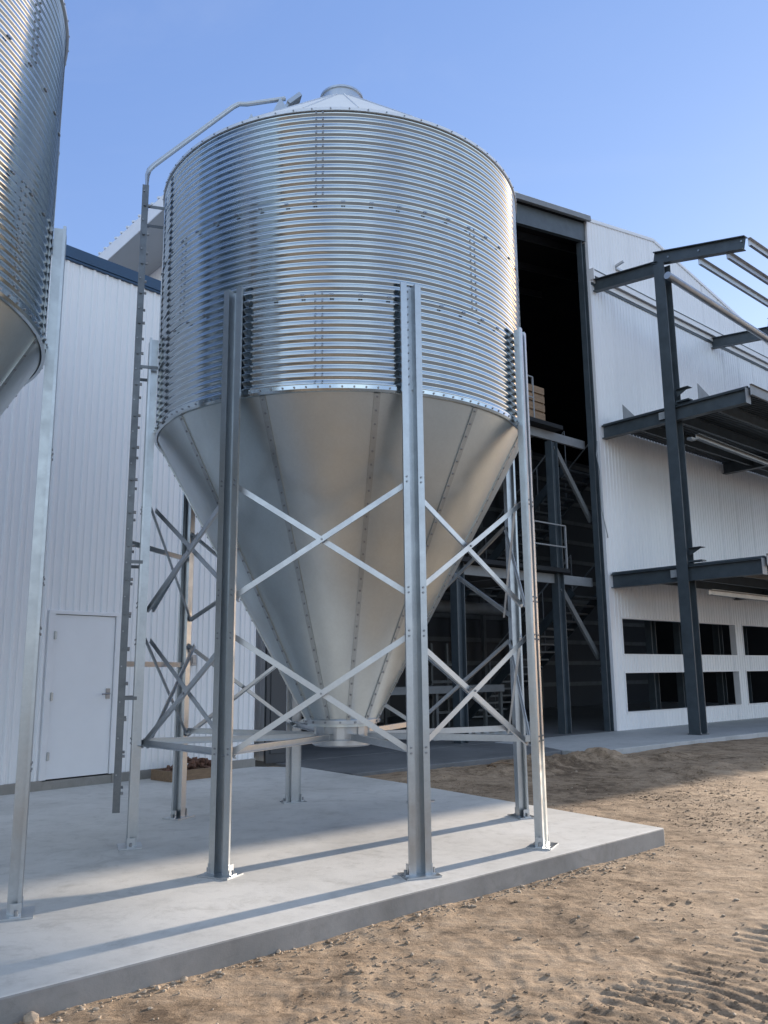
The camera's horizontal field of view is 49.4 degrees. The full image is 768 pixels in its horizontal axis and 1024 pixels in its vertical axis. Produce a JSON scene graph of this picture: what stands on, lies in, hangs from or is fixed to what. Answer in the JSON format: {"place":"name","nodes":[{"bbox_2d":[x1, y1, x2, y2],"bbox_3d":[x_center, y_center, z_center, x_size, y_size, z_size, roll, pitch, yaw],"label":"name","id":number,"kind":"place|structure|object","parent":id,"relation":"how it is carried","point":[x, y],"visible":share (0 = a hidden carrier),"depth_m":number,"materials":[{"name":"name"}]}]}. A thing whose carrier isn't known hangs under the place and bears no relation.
{"place":"outdoors","nodes":[
{"label":"outdoors","id":0,"kind":"place"},
{"bbox_2d":[306,707,386,730],"bbox_3d":[-1.145,4.233,22.263,2.660,3.000,0.680,9,-14,-40],"label":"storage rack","id":1,"kind":"object","parent":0,"point":[385,715],"depth_m":22.63,"materials":[{"name":"grey metal"}]},
{"bbox_2d":[377,709,383,723],"bbox_3d":[-0.410,5.380,24.299,0.900,1.500,0.562,9,-14,-40],"label":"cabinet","id":2,"kind":"object","parent":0,"point":[381,717],"visible":0.02,"depth_m":24.20,"materials":[{"name":"grey metal"}]},
{"bbox_2d":[15,737,767,1023],"bbox_3d":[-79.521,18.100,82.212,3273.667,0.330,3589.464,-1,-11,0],"label":"ground","id":3,"kind":"structure","parent":0,"point":[661,945],"depth_m":5.04,"materials":[{"name":"beige gravel"}]},
{"bbox_2d":[23,1011,38,1023],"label":"stone","id":4,"kind":"object","parent":3,"relation":"on","point":[31,1017],"visible":1,"depth_m":3.86,"materials":[{"name":"beige stone"}]},
{"bbox_2d":[180,976,187,982],"bbox_3d":[-1.052,2.463,4.399,0.044,0.032,0.036,-1,-11,0],"label":"stone","id":5,"kind":"object","parent":3,"relation":"on","point":[184,979],"visible":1,"depth_m":4.39,"materials":[{"name":"beige stone"}]},
{"bbox_2d":[0,767,664,1023],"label":"concrete pad","id":6,"kind":"object","parent":3,"relation":"on","point":[328,860],"visible":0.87,"depth_m":6.33,"materials":[{"name":"grey concrete"}]},
{"bbox_2d":[0,0,69,921],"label":"grain bin","id":7,"kind":"object","parent":6,"relation":"on","point":[34,41],"visible":1,"depth_m":5.43,"materials":[{"name":"metal"}]},
{"bbox_2d":[0,244,255,795],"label":"metal shed","id":8,"kind":"structure","parent":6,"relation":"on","point":[74,739],"depth_m":11.79,"materials":[{"name":"white paint"}]},
{"bbox_2d":[46,614,115,779],"bbox_3d":[-4.091,2.474,11.309,0.118,2.128,0.910,-10,-14,41],"label":"door","id":9,"kind":"structure","parent":8,"relation":"in","point":[83,656],"depth_m":11.31,"materials":[{"name":"paint"}]},
{"bbox_2d":[151,764,210,781],"bbox_3d":[-2.791,3.725,11.935,0.500,0.140,0.920,-10,-14,41],"label":"timber tray","id":10,"kind":"object","parent":6,"relation":"on","point":[159,774],"visible":0.61,"depth_m":11.70,"materials":[{"name":"brown wood"}]},
{"bbox_2d":[162,756,210,770],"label":"wood scraps","id":11,"kind":"object","parent":10,"relation":"in","point":[193,762],"visible":0.52,"depth_m":11.91,"materials":[{"name":"brown wood"}]},
{"bbox_2d":[112,84,558,880],"bbox_3d":[-0.478,-0.802,8.532,3.958,7.699,3.861,-1,-11,0],"label":"grain bin","id":12,"kind":"object","parent":6,"relation":"on","point":[336,418],"visible":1,"depth_m":7.17,"materials":[{"name":"metal"}]},
{"bbox_2d":[19,747,767,1023],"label":"dirt clods","id":13,"kind":"object","parent":3,"relation":"on","point":[503,1000],"visible":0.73,"depth_m":4.72,"materials":[{"name":"brown soil"}]},
{"bbox_2d":[274,743,561,775],"bbox_3d":[0.913,4.469,14.778,5.440,0.314,2.080,9,-14,-40],"label":"apron","id":14,"kind":"object","parent":3,"relation":"on","point":[442,757],"visible":0.53,"depth_m":14.17,"materials":[{"name":"concrete"}]},
{"bbox_2d":[491,761,512,764],"bbox_3d":[1.846,3.932,13.074,0.424,0.054,0.043,12,-15,-27],"label":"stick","id":15,"kind":"object","parent":3,"relation":"on","point":[502,762],"visible":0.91,"depth_m":13.08,"materials":[{"name":"brown wood"}]},
{"bbox_2d":[495,717,767,754],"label":"walkway","id":16,"kind":"structure","parent":3,"relation":"on","point":[632,741],"depth_m":18.26,"materials":[{"name":"concrete"}]},
{"bbox_2d":[593,235,767,734],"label":"steel frame","id":17,"kind":"object","parent":16,"relation":"on","point":[728,429],"visible":1,"depth_m":20.40,"materials":[{"name":"metal"}]},
{"bbox_2d":[53,0,767,327],"label":"sky","id":18,"kind":"structure","parent":0,"point":[649,118],"materials":[{"name":"blue"}]},
{"bbox_2d":[431,731,512,740],"bbox_3d":[1.784,5.039,18.993,2.600,0.125,1.000,9,-14,-40],"label":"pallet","id":19,"kind":"object","parent":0,"point":[501,732],"visible":0.1,"depth_m":19.05,"materials":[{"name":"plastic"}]},
{"bbox_2d":[255,702,763,766],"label":"floor","id":20,"kind":"structure","parent":0,"point":[587,719],"depth_m":22.36,"materials":[{"name":"concrete"}]},
{"bbox_2d":[98,191,767,763],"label":"metal building","id":21,"kind":"structure","parent":20,"relation":"on","point":[594,363],"depth_m":24.04,"materials":[{"name":"white paint"}]},
{"bbox_2d":[264,646,286,763],"bbox_3d":[-1.719,2.538,14.194,0.660,3.300,0.075,9,-14,-40],"label":"sliding door","id":22,"kind":"structure","parent":21,"relation":"in","point":[275,687],"depth_m":13.93,"materials":[{"name":"grey paint"}]},
{"bbox_2d":[528,375,534,417],"bbox_3d":[3.275,-2.832,19.977,0.940,1.065,0.040,9,-14,-40],"label":"guardrail","id":23,"kind":"object","parent":21,"relation":"on","point":[532,383],"visible":0.43,"depth_m":20.27,"materials":[{"name":"grey metal"}]},
{"bbox_2d":[528,383,544,419],"bbox_3d":[3.096,-2.652,20.364,1.510,0.860,0.880,9,-14,-40],"label":"timber crate","id":24,"kind":"object","parent":21,"relation":"on","point":[539,401],"visible":0.18,"depth_m":20.35,"materials":[{"name":"brown wood"}]},
{"bbox_2d":[534,520,567,568],"bbox_3d":[3.954,0.782,19.850,1.240,1.065,0.040,9,-14,-40],"label":"guardrail","id":25,"kind":"object","parent":21,"relation":"on","point":[565,547],"visible":0.61,"depth_m":20.14,"materials":[{"name":"grey metal"}]},
{"bbox_2d":[621,617,737,655],"bbox_3d":[8.136,3.457,22.859,5.900,0.940,0.178,9,-14,-40],"label":"window frame","id":26,"kind":"structure","parent":21,"relation":"in","point":[733,640],"depth_m":23.76,"materials":[{"name":"white paint"}]},
{"bbox_2d":[624,670,741,712],"bbox_3d":[8.151,4.812,22.599,5.900,1.000,0.178,9,-14,-40],"label":"window frame","id":27,"kind":"structure","parent":21,"relation":"in","point":[736,674],"depth_m":23.63,"materials":[{"name":"white paint"}]},
{"bbox_2d":[741,624,767,655],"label":"window frame","id":28,"kind":"structure","parent":21,"relation":"in","point":[741,624],"depth_m":25.19,"materials":[{"name":"white paint"}]},
{"bbox_2d":[745,670,767,704],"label":"window frame","id":29,"kind":"structure","parent":21,"relation":"in","point":[745,670],"depth_m":24.79,"materials":[{"name":"white paint"}]},
{"bbox_2d":[428,643,452,727],"bbox_3d":[1.525,4.710,22.771,1.260,2.200,0.680,9,-14,-40],"label":"storage rack","id":30,"kind":"object","parent":20,"relation":"on","point":[447,710],"visible":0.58,"depth_m":22.34,"materials":[{"name":"black metal"}]},
{"bbox_2d":[391,684,504,727],"bbox_3d":[1.087,4.891,20.769,5.000,1.100,0.700,9,-14,-40],"label":"workbench","id":31,"kind":"object","parent":20,"relation":"on","point":[441,689],"visible":0.3,"depth_m":21.42,"materials":[{"name":"grey metal"}]},
{"bbox_2d":[467,555,596,719],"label":"staircase","id":32,"kind":"structure","parent":20,"relation":"on","point":[544,625],"depth_m":24.60,"materials":[{"name":"grey metal"}]},
{"bbox_2d":[465,431,589,600],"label":"staircase","id":33,"kind":"structure","parent":32,"relation":"on","point":[541,496],"depth_m":25.14,"materials":[{"name":"grey metal"}]}
]}

